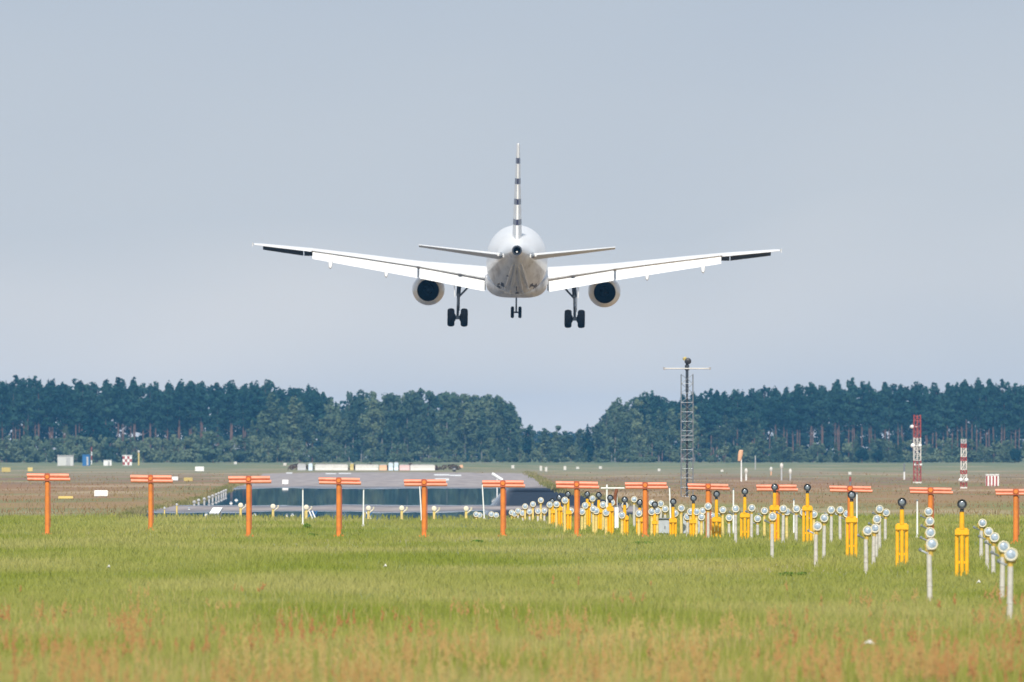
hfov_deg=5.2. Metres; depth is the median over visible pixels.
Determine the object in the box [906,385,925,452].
pine tree
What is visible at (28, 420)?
pine tree
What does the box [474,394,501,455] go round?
birch tree
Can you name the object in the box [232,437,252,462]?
bush
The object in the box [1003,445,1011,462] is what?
young birch
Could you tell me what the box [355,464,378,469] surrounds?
barrier
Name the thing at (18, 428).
pine tree
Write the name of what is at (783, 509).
approach light
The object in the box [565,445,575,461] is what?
bush
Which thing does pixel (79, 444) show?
bush
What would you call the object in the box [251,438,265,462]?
bush
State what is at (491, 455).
bush
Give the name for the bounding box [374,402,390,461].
birch tree
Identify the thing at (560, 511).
flasher stand
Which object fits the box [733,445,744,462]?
bush
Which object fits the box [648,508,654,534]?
approach light
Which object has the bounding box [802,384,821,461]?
pine tree
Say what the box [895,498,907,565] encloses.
flasher stand
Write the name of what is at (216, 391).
pine tree
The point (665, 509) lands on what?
approach light
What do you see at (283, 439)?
bush
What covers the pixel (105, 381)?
pine tree
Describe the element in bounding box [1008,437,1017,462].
young birch
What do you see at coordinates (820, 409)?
pine tree
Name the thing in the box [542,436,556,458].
birch tree
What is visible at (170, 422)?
pine tree
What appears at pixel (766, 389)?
pine tree
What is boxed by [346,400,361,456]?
birch tree
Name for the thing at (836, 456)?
young birch
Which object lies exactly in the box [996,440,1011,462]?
bush
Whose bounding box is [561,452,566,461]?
bush
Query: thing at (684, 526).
equipment cabinet
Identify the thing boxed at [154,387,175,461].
pine tree
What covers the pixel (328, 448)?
bush
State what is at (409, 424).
birch tree
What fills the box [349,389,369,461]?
birch tree
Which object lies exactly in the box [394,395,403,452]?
birch tree
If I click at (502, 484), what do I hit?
localizer antenna
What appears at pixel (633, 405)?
birch tree
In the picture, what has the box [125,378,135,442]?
pine tree
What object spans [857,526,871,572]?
approach light
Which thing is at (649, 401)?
pine tree
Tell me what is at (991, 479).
equipment hut
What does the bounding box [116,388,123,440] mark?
pine tree
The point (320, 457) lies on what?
bush
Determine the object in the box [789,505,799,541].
approach light
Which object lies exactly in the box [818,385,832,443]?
pine tree
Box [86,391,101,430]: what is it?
pine tree
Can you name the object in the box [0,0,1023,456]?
sky
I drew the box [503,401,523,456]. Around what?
birch tree
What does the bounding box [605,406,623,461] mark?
birch tree
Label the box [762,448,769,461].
bush
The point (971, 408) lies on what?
pine tree
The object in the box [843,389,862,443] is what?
pine tree
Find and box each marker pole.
[302,488,303,523]
[362,488,364,526]
[419,486,421,519]
[481,484,484,517]
[669,487,670,517]
[732,488,733,532]
[793,499,794,532]
[856,493,857,517]
[916,499,917,536]
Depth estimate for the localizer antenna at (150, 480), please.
374.01 m
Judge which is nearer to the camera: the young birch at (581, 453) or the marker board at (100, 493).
the marker board at (100, 493)
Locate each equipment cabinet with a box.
[658,518,669,533]
[683,514,699,533]
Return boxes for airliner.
[252,143,781,327]
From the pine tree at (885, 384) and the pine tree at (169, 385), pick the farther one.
the pine tree at (885, 384)
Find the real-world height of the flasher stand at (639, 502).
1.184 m
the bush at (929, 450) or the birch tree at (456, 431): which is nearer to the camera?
the bush at (929, 450)
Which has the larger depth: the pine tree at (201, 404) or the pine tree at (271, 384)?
the pine tree at (271, 384)
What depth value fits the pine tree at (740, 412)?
2955.71 m
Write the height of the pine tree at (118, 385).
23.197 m
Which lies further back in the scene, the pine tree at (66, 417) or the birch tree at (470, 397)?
the birch tree at (470, 397)
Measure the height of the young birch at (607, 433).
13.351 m
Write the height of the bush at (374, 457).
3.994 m
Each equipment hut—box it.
[57,452,73,465]
[82,454,89,465]
[103,460,111,465]
[122,448,131,465]
[985,474,998,485]
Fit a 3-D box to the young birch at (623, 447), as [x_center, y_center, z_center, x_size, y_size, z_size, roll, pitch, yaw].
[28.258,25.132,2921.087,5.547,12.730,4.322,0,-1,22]
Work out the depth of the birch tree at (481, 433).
2901.78 m
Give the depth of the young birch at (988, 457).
2827.09 m
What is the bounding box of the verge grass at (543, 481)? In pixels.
[116,471,668,518]
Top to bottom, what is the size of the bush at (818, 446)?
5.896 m
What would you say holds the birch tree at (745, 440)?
on the ground at (933, 471)
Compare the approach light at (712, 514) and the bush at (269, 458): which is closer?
the approach light at (712, 514)
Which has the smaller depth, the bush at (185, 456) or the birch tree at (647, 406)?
the bush at (185, 456)
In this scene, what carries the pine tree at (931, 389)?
on the ground at (933, 471)
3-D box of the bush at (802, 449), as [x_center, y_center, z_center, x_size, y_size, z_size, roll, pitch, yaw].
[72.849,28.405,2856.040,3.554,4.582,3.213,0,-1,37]
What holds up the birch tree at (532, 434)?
on the ground at (933, 471)
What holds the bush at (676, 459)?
on the ground at (933, 471)
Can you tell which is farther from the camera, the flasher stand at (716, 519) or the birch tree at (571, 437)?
the birch tree at (571, 437)
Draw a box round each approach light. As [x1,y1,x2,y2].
[515,508,520,517]
[519,510,523,520]
[522,504,527,519]
[527,509,531,519]
[530,501,535,518]
[535,508,540,520]
[538,497,543,521]
[541,508,546,520]
[546,502,552,524]
[553,501,559,527]
[561,497,568,532]
[580,508,585,528]
[582,502,587,529]
[589,495,595,521]
[590,506,596,532]
[593,507,599,532]
[600,501,605,529]
[602,509,609,534]
[618,512,625,534]
[631,496,636,526]
[635,510,642,535]
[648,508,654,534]
[654,507,660,534]
[658,501,663,517]
[661,506,668,517]
[678,505,684,535]
[684,513,688,535]
[687,508,691,519]
[693,508,699,536]
[698,513,704,534]
[700,507,705,533]
[704,503,711,537]
[711,512,714,535]
[718,506,726,534]
[725,514,732,536]
[728,505,739,541]
[745,504,755,537]
[753,515,760,534]
[758,507,767,537]
[764,512,776,556]
[776,505,786,542]
[780,508,789,538]
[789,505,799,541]
[807,522,821,565]
[809,511,817,540]
[816,514,828,557]
[824,506,834,540]
[834,506,843,538]
[841,510,846,536]
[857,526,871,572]
[868,515,880,555]
[871,524,879,563]
[872,505,883,549]
[881,509,889,540]
[919,528,934,554]
[919,538,937,599]
[920,507,932,554]
[920,517,933,539]
[973,519,986,559]
[978,527,992,568]
[984,532,998,572]
[990,541,1009,599]
[997,548,1017,622]
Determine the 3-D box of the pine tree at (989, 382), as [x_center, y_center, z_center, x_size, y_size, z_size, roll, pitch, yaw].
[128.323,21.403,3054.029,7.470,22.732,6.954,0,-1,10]
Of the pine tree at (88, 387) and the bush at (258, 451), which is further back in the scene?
the pine tree at (88, 387)
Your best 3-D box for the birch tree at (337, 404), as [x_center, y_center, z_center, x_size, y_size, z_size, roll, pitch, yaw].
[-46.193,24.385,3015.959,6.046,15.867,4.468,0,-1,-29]
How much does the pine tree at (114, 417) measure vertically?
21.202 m
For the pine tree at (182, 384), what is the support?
on the ground at (933, 471)
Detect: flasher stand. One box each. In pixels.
[549,498,554,524]
[556,495,562,526]
[565,491,571,529]
[584,491,590,526]
[596,492,601,528]
[606,495,613,534]
[621,496,628,534]
[636,499,642,534]
[652,501,658,534]
[669,498,676,536]
[689,495,696,535]
[712,491,720,537]
[740,488,749,538]
[770,483,779,541]
[802,484,812,542]
[846,491,857,556]
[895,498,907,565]
[955,499,968,575]
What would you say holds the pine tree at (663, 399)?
on the ground at (933, 471)
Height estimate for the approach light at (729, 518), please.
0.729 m
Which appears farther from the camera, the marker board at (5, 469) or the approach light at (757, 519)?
the marker board at (5, 469)
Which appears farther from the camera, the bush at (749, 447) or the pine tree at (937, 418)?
the pine tree at (937, 418)
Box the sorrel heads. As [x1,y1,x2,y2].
[0,573,1023,681]
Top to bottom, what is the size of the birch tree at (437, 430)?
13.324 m
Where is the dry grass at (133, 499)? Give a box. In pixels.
[0,471,1023,516]
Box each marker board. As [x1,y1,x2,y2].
[2,467,9,472]
[58,496,72,498]
[94,490,107,496]
[195,467,203,471]
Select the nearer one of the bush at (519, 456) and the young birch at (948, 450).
the young birch at (948, 450)
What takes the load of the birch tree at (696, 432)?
on the ground at (933, 471)
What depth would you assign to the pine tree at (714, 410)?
2951.55 m
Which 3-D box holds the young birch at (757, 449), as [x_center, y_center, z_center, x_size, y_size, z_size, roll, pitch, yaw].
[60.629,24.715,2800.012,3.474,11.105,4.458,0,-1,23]
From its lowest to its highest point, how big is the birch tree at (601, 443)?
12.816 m
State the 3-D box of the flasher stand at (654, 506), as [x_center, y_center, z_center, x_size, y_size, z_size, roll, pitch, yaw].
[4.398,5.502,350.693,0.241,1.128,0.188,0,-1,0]
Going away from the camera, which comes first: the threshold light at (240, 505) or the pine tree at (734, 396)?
the threshold light at (240, 505)
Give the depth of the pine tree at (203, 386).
3016.91 m
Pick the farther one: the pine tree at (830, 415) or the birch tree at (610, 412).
the pine tree at (830, 415)
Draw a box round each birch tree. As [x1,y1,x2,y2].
[62,425,69,446]
[247,411,275,446]
[257,392,287,445]
[278,396,309,446]
[296,405,312,451]
[302,414,317,458]
[316,398,343,461]
[317,426,325,448]
[326,406,349,456]
[334,403,348,458]
[338,417,356,457]
[341,391,354,461]
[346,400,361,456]
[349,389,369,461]
[358,391,385,461]
[358,419,371,459]
[370,391,380,452]
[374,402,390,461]
[377,393,392,453]
[383,393,403,452]
[388,395,401,453]
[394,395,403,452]
[398,392,418,453]
[400,395,406,452]
[405,390,424,454]
[411,388,428,461]
[419,390,439,457]
[427,390,439,456]
[432,412,445,456]
[435,391,458,456]
[437,392,448,440]
[442,392,459,458]
[448,393,464,455]
[457,394,471,453]
[457,394,479,459]
[461,394,480,455]
[465,417,478,456]
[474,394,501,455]
[476,394,496,452]
[476,410,490,457]
[490,395,506,461]
[495,399,511,461]
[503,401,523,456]
[504,404,519,451]
[517,428,533,454]
[521,424,535,446]
[537,428,550,457]
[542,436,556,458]
[550,435,560,456]
[552,425,561,451]
[559,430,573,455]
[559,437,567,458]
[566,435,578,461]
[574,428,584,457]
[590,424,602,457]
[592,421,602,438]
[598,414,608,451]
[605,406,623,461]
[606,405,617,461]
[610,397,630,450]
[616,402,634,453]
[627,408,636,461]
[629,397,643,449]
[630,399,647,454]
[638,391,652,456]
[640,414,654,455]
[653,410,666,461]
[664,408,680,455]
[675,407,691,456]
[689,406,700,461]
[697,427,709,461]
[710,425,726,457]
[729,416,739,456]
[739,417,755,456]
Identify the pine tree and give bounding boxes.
[0,380,10,429]
[0,381,9,434]
[0,382,11,461]
[6,386,19,439]
[7,390,27,438]
[8,375,24,438]
[11,379,32,461]
[22,376,34,427]
[27,375,42,444]
[28,381,48,447]
[29,379,44,439]
[41,385,60,444]
[41,386,58,461]
[43,378,58,461]
[52,382,71,437]
[58,384,74,441]
[58,389,75,429]
[69,380,93,434]
[70,378,80,436]
[72,383,84,434]
[79,382,100,426]
[84,382,98,411]
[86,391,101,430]
[98,379,108,426]
[99,377,125,454]
[99,383,118,426]
[101,383,120,458]
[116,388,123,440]
[116,388,133,440]
[122,381,147,449]
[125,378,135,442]
[127,377,143,450]
[136,383,148,440]
[142,383,161,447]
[143,385,159,436]
[147,381,161,436]
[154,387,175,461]
[159,383,173,421]
[163,380,174,426]
[170,383,184,438]
[170,384,186,438]
[171,379,183,461]
[181,389,202,433]
[182,381,196,434]
[189,385,209,437]
[195,384,211,435]
[198,381,209,421]
[206,382,221,445]
[209,397,229,445]
[213,386,238,449]
[222,382,238,461]
[226,380,240,448]
[235,391,257,443]
[236,381,254,435]
[236,383,251,443]
[245,387,264,439]
[250,380,260,440]
[257,379,274,400]
[259,383,269,407]
[263,391,281,419]
[278,389,286,413]
[278,397,290,430]
[285,387,293,398]
[292,388,303,461]
[294,389,304,461]
[299,394,320,446]
[302,383,310,461]
[304,387,327,461]
[318,392,328,444]
[632,398,651,456]
[645,394,653,424]
[648,390,656,455]
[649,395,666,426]
[652,406,666,461]
[660,397,667,461]
[662,400,677,461]
[663,401,677,431]
[675,397,691,461]
[675,404,688,461]
[689,392,696,423]
[689,402,707,455]
[694,393,708,446]
[702,399,722,461]
[703,388,713,455]
[705,390,722,461]
[713,391,734,458]
[725,389,737,427]
[727,389,740,406]
[729,396,746,444]
[734,391,748,445]
[740,388,757,445]
[754,391,765,435]
[759,403,775,455]
[761,385,769,453]
[762,388,784,441]
[769,386,781,460]
[769,394,790,436]
[776,387,792,445]
[786,386,807,446]
[787,384,806,449]
[787,391,796,461]
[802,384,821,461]
[804,385,817,445]
[805,382,819,437]
[809,393,829,442]
[818,385,828,431]
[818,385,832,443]
[827,383,845,451]
[827,385,847,453]
[829,379,844,447]
[839,385,852,443]
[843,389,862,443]
[846,377,858,446]
[855,381,869,461]
[859,389,879,437]
[861,381,877,449]
[867,391,882,441]
[876,382,891,446]
[878,384,891,438]
[881,389,899,449]
[890,388,911,444]
[894,384,908,436]
[897,386,909,450]
[905,385,924,452]
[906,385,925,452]
[914,381,924,453]
[918,398,935,443]
[921,386,937,450]
[927,391,955,461]
[928,382,941,446]
[929,383,940,447]
[939,382,953,439]
[945,388,956,454]
[947,382,967,446]
[950,379,975,437]
[959,382,968,437]
[961,386,980,449]
[970,377,984,452]
[973,378,984,442]
[975,386,998,446]
[986,378,992,455]
[986,386,1003,439]
[994,379,1009,442]
[994,392,1012,440]
[1005,386,1020,442]
[1007,383,1023,447]
[1009,384,1023,447]
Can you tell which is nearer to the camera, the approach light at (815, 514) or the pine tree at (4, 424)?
the approach light at (815, 514)
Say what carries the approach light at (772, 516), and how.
on the ground at (933, 471)
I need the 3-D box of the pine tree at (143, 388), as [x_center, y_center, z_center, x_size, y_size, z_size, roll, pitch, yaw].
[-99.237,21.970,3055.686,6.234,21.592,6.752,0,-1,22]
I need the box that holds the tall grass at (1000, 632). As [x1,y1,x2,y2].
[0,586,1023,681]
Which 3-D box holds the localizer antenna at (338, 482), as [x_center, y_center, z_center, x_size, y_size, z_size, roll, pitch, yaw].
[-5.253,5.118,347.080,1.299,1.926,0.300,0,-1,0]
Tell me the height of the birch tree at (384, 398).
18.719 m
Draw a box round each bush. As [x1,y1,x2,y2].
[0,436,14,462]
[0,438,5,460]
[2,435,21,462]
[12,438,22,461]
[18,435,28,462]
[24,436,39,462]
[25,436,41,462]
[38,438,52,462]
[46,438,55,462]
[50,438,59,462]
[52,438,65,460]
[62,435,79,458]
[62,438,74,461]
[69,435,83,462]
[77,435,87,461]
[87,437,100,462]
[87,438,103,462]
[97,435,108,462]
[102,437,118,460]
[110,440,120,462]
[117,438,127,461]
[118,437,129,458]
[128,436,137,452]
[130,440,141,462]
[135,438,148,460]
[143,437,154,462]
[149,437,164,462]
[152,437,168,462]
[163,437,173,461]
[168,438,183,462]
[169,434,181,460]
[177,436,193,462]
[181,434,198,462]
[186,434,202,462]
[192,431,207,462]
[199,430,221,462]
[213,436,223,461]
[219,438,230,462]
[223,440,233,461]
[228,435,243,461]
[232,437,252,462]
[232,439,245,462]
[245,436,254,449]
[248,435,264,462]
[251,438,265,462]
[260,437,272,462]
[264,439,275,462]
[271,439,282,462]
[275,437,285,462]
[278,437,294,462]
[288,463,298,469]
[289,439,300,462]
[292,439,307,461]
[303,452,310,462]
[307,444,316,461]
[314,447,327,462]
[321,442,334,461]
[328,450,335,461]
[334,444,345,461]
[349,447,357,461]
[363,449,372,462]
[369,447,379,461]
[378,447,387,461]
[387,443,402,461]
[397,443,411,462]
[415,445,429,462]
[429,452,436,462]
[434,445,444,462]
[439,464,460,469]
[451,449,460,462]
[461,453,466,461]
[469,451,477,461]
[481,449,489,461]
[486,446,494,461]
[495,446,504,461]
[505,450,512,462]
[510,448,518,461]
[516,448,525,461]
[523,452,528,461]
[529,446,536,462]
[535,443,547,462]
[546,451,553,461]
[551,446,561,461]
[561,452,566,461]
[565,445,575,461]
[592,452,598,462]
[597,446,608,462]
[614,450,623,462]
[623,452,629,462]
[629,443,638,462]
[630,443,646,462]
[644,448,655,462]
[651,451,657,461]
[664,448,675,461]
[672,450,680,462]
[697,450,703,462]
[706,449,713,462]
[713,452,718,462]
[717,443,731,461]
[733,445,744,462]
[741,445,748,462]
[743,442,753,462]
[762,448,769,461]
[776,437,791,461]
[788,447,796,461]
[796,445,806,460]
[803,442,817,462]
[806,440,826,461]
[818,446,825,462]
[825,448,832,461]
[841,439,854,462]
[855,447,869,461]
[870,438,891,462]
[870,443,882,461]
[872,449,883,462]
[887,440,893,461]
[900,440,915,461]
[907,452,912,461]
[919,444,933,462]
[925,443,936,460]
[931,438,944,461]
[941,438,951,457]
[954,437,977,462]
[982,445,987,462]
[986,440,1001,462]
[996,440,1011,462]
[1009,448,1021,462]
[1021,442,1023,456]
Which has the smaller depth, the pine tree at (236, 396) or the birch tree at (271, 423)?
the birch tree at (271, 423)
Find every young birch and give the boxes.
[515,412,521,461]
[572,439,581,461]
[579,429,586,461]
[597,412,612,461]
[612,414,629,461]
[751,419,764,462]
[769,430,780,462]
[793,441,805,461]
[832,442,841,462]
[851,431,864,462]
[863,450,871,462]
[869,434,875,462]
[881,445,888,462]
[889,443,896,462]
[893,436,905,462]
[943,436,953,462]
[950,437,959,461]
[973,441,983,462]
[983,449,992,462]
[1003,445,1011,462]
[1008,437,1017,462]
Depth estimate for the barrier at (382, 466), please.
1618.53 m
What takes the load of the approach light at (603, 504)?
on the ground at (933, 471)
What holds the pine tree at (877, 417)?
on the ground at (933, 471)
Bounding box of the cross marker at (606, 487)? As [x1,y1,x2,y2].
[601,485,623,506]
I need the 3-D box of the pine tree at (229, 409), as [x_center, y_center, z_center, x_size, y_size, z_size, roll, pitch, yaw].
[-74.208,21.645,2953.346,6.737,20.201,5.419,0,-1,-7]
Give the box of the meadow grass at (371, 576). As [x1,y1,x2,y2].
[0,512,1023,681]
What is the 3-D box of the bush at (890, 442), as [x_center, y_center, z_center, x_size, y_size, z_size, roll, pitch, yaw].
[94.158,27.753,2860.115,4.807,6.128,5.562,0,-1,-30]
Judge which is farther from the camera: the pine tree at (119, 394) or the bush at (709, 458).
the pine tree at (119, 394)
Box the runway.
[132,472,677,521]
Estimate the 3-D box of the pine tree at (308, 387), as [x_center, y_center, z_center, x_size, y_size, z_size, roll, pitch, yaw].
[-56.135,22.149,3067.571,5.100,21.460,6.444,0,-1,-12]
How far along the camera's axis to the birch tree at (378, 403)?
3009.06 m
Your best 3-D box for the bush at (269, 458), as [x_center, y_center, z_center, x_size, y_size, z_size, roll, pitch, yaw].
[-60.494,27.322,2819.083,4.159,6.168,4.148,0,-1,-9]
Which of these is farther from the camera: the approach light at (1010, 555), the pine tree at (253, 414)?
the pine tree at (253, 414)
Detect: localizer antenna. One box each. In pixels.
[27,473,69,534]
[130,475,172,530]
[228,476,270,536]
[319,477,360,536]
[404,479,446,537]
[482,480,524,535]
[556,481,598,536]
[625,482,667,536]
[687,483,729,538]
[756,484,797,538]
[829,486,871,538]
[909,487,952,537]
[995,489,1023,543]
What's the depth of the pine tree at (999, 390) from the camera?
3050.14 m
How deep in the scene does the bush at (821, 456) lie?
2822.72 m
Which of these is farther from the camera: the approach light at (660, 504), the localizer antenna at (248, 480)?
the approach light at (660, 504)
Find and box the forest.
[0,380,1023,461]
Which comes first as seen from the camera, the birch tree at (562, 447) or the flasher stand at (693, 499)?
the flasher stand at (693, 499)
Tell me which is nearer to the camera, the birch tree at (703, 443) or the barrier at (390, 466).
the barrier at (390, 466)
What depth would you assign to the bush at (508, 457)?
2846.27 m
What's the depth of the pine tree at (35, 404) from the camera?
2965.49 m
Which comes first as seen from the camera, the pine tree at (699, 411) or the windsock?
the windsock
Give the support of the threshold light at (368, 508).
on the ground at (933, 471)
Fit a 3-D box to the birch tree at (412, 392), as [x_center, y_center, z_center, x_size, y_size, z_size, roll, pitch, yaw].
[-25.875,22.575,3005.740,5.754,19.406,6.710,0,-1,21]
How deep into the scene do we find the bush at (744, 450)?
2840.17 m
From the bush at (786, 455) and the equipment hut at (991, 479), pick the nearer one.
the equipment hut at (991, 479)
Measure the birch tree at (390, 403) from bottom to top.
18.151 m
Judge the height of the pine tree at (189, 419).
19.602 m
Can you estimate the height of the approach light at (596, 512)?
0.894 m
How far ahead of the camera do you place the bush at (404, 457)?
2820.78 m
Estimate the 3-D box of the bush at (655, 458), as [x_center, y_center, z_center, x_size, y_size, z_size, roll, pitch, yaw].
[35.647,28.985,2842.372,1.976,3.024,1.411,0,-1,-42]
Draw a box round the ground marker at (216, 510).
[209,507,222,514]
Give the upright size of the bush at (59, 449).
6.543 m
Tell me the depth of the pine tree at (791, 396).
3009.47 m
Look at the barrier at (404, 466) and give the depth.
1618.53 m
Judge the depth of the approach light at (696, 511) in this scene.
347.03 m
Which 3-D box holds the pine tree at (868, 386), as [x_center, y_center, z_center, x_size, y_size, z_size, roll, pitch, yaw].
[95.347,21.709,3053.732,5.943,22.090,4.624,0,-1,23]
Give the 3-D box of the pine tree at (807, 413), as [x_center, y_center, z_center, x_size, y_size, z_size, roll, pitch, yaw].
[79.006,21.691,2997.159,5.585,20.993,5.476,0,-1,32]
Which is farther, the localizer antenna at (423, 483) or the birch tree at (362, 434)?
the birch tree at (362, 434)
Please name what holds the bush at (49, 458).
on the ground at (933, 471)
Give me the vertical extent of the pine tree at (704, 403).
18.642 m
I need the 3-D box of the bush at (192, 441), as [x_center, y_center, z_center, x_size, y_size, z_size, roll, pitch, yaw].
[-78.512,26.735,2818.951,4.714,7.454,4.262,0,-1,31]
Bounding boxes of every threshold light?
[238,503,245,516]
[270,504,278,518]
[304,505,311,517]
[366,506,374,518]
[399,506,407,519]
[431,506,439,519]
[463,506,471,517]
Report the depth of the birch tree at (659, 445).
2911.69 m
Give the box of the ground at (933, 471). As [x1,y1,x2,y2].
[0,457,1023,681]
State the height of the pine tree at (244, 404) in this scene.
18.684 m
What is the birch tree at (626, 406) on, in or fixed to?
on the ground at (933, 471)
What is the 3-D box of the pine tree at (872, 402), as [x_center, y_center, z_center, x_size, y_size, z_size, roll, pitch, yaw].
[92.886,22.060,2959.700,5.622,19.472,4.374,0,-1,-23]
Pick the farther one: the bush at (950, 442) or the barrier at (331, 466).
the bush at (950, 442)
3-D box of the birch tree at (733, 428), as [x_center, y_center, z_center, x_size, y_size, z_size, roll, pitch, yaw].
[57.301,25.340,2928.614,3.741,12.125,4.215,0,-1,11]
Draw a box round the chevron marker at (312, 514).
[304,511,316,517]
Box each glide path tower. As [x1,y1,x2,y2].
[910,415,921,482]
[959,439,968,487]
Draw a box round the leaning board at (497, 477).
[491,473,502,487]
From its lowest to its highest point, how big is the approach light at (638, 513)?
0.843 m
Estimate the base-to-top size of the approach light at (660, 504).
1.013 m
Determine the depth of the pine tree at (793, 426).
3061.77 m
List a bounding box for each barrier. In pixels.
[298,464,305,469]
[315,464,347,469]
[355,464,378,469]
[379,464,386,469]
[389,462,392,470]
[394,462,397,470]
[400,464,409,469]
[410,464,434,470]
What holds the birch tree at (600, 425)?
on the ground at (933, 471)
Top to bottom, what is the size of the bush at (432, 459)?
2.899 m
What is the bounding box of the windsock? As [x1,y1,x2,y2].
[738,450,742,480]
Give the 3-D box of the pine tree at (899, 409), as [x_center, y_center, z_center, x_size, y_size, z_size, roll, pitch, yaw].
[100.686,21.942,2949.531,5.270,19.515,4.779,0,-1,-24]
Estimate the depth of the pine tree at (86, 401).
2945.26 m
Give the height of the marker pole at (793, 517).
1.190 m
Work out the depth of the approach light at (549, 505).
400.76 m
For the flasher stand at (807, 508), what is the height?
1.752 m
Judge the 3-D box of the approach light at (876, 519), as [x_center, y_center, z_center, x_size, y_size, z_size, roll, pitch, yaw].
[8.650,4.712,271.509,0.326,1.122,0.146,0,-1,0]
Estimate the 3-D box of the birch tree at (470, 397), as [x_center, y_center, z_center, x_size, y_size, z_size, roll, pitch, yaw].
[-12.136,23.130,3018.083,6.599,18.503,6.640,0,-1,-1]
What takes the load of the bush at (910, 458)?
on the ground at (933, 471)
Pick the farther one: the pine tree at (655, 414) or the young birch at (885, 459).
the pine tree at (655, 414)
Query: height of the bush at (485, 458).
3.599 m
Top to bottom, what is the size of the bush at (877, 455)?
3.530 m
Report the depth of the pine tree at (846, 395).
3000.52 m
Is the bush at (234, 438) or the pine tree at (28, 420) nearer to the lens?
the bush at (234, 438)
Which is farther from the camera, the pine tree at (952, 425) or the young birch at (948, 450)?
the pine tree at (952, 425)
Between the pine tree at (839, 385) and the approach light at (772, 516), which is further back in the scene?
the pine tree at (839, 385)
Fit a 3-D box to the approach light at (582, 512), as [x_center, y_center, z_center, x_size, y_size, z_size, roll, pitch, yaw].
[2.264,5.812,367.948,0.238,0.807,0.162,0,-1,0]
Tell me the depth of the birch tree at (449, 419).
3008.10 m
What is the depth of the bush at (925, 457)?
2820.27 m
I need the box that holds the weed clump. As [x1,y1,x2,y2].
[780,572,806,575]
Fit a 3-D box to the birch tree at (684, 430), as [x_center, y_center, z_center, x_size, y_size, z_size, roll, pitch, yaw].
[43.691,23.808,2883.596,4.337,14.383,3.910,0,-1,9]
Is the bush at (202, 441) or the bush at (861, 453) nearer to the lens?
the bush at (861, 453)
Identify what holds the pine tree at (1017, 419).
on the ground at (933, 471)
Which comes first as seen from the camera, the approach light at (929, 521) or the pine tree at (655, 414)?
the approach light at (929, 521)
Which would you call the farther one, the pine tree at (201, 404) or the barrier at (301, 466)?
the pine tree at (201, 404)
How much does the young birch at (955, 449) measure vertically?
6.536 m
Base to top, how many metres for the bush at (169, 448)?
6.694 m
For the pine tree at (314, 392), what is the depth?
2996.72 m
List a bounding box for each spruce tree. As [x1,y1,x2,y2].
[521,427,531,461]
[582,424,596,461]
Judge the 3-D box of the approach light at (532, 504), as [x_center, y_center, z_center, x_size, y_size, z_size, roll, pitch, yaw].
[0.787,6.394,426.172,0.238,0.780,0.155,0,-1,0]
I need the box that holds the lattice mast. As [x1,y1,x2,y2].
[663,357,710,496]
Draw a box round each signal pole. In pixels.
[744,468,747,480]
[903,464,904,479]
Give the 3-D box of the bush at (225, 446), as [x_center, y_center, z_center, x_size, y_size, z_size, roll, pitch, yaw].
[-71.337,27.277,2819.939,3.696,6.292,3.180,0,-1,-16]
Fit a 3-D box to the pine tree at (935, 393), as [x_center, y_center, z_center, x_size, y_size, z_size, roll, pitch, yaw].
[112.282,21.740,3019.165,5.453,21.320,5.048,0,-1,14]
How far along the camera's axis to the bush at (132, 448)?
2854.48 m
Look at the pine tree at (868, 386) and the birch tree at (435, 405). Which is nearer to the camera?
the birch tree at (435, 405)
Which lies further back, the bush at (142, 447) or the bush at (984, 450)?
the bush at (984, 450)
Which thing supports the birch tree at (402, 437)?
on the ground at (933, 471)
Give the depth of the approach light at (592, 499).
405.58 m
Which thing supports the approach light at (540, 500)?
on the ground at (933, 471)
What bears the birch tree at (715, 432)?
on the ground at (933, 471)
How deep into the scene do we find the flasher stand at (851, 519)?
278.21 m
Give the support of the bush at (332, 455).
on the ground at (933, 471)
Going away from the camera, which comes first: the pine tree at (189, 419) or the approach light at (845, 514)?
the approach light at (845, 514)
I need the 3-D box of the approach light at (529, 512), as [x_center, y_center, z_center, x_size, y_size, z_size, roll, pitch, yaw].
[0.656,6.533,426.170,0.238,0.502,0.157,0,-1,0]
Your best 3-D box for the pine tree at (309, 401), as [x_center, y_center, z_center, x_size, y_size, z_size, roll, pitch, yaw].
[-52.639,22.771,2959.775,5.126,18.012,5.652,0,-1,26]
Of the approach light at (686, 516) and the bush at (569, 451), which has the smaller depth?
the approach light at (686, 516)
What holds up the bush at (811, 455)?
on the ground at (933, 471)
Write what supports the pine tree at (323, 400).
on the ground at (933, 471)
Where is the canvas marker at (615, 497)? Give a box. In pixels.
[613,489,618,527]
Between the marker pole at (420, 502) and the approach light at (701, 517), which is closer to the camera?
the approach light at (701, 517)
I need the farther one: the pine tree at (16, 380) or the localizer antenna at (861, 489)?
the pine tree at (16, 380)
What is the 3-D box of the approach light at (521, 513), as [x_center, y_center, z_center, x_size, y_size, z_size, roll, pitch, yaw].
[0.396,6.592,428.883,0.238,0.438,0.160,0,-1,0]
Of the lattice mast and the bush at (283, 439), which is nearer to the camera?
the lattice mast
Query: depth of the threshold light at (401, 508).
437.18 m
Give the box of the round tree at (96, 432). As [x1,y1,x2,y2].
[78,415,114,447]
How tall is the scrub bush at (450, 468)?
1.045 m
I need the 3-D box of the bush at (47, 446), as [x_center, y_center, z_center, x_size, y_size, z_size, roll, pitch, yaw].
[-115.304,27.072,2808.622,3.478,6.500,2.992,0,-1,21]

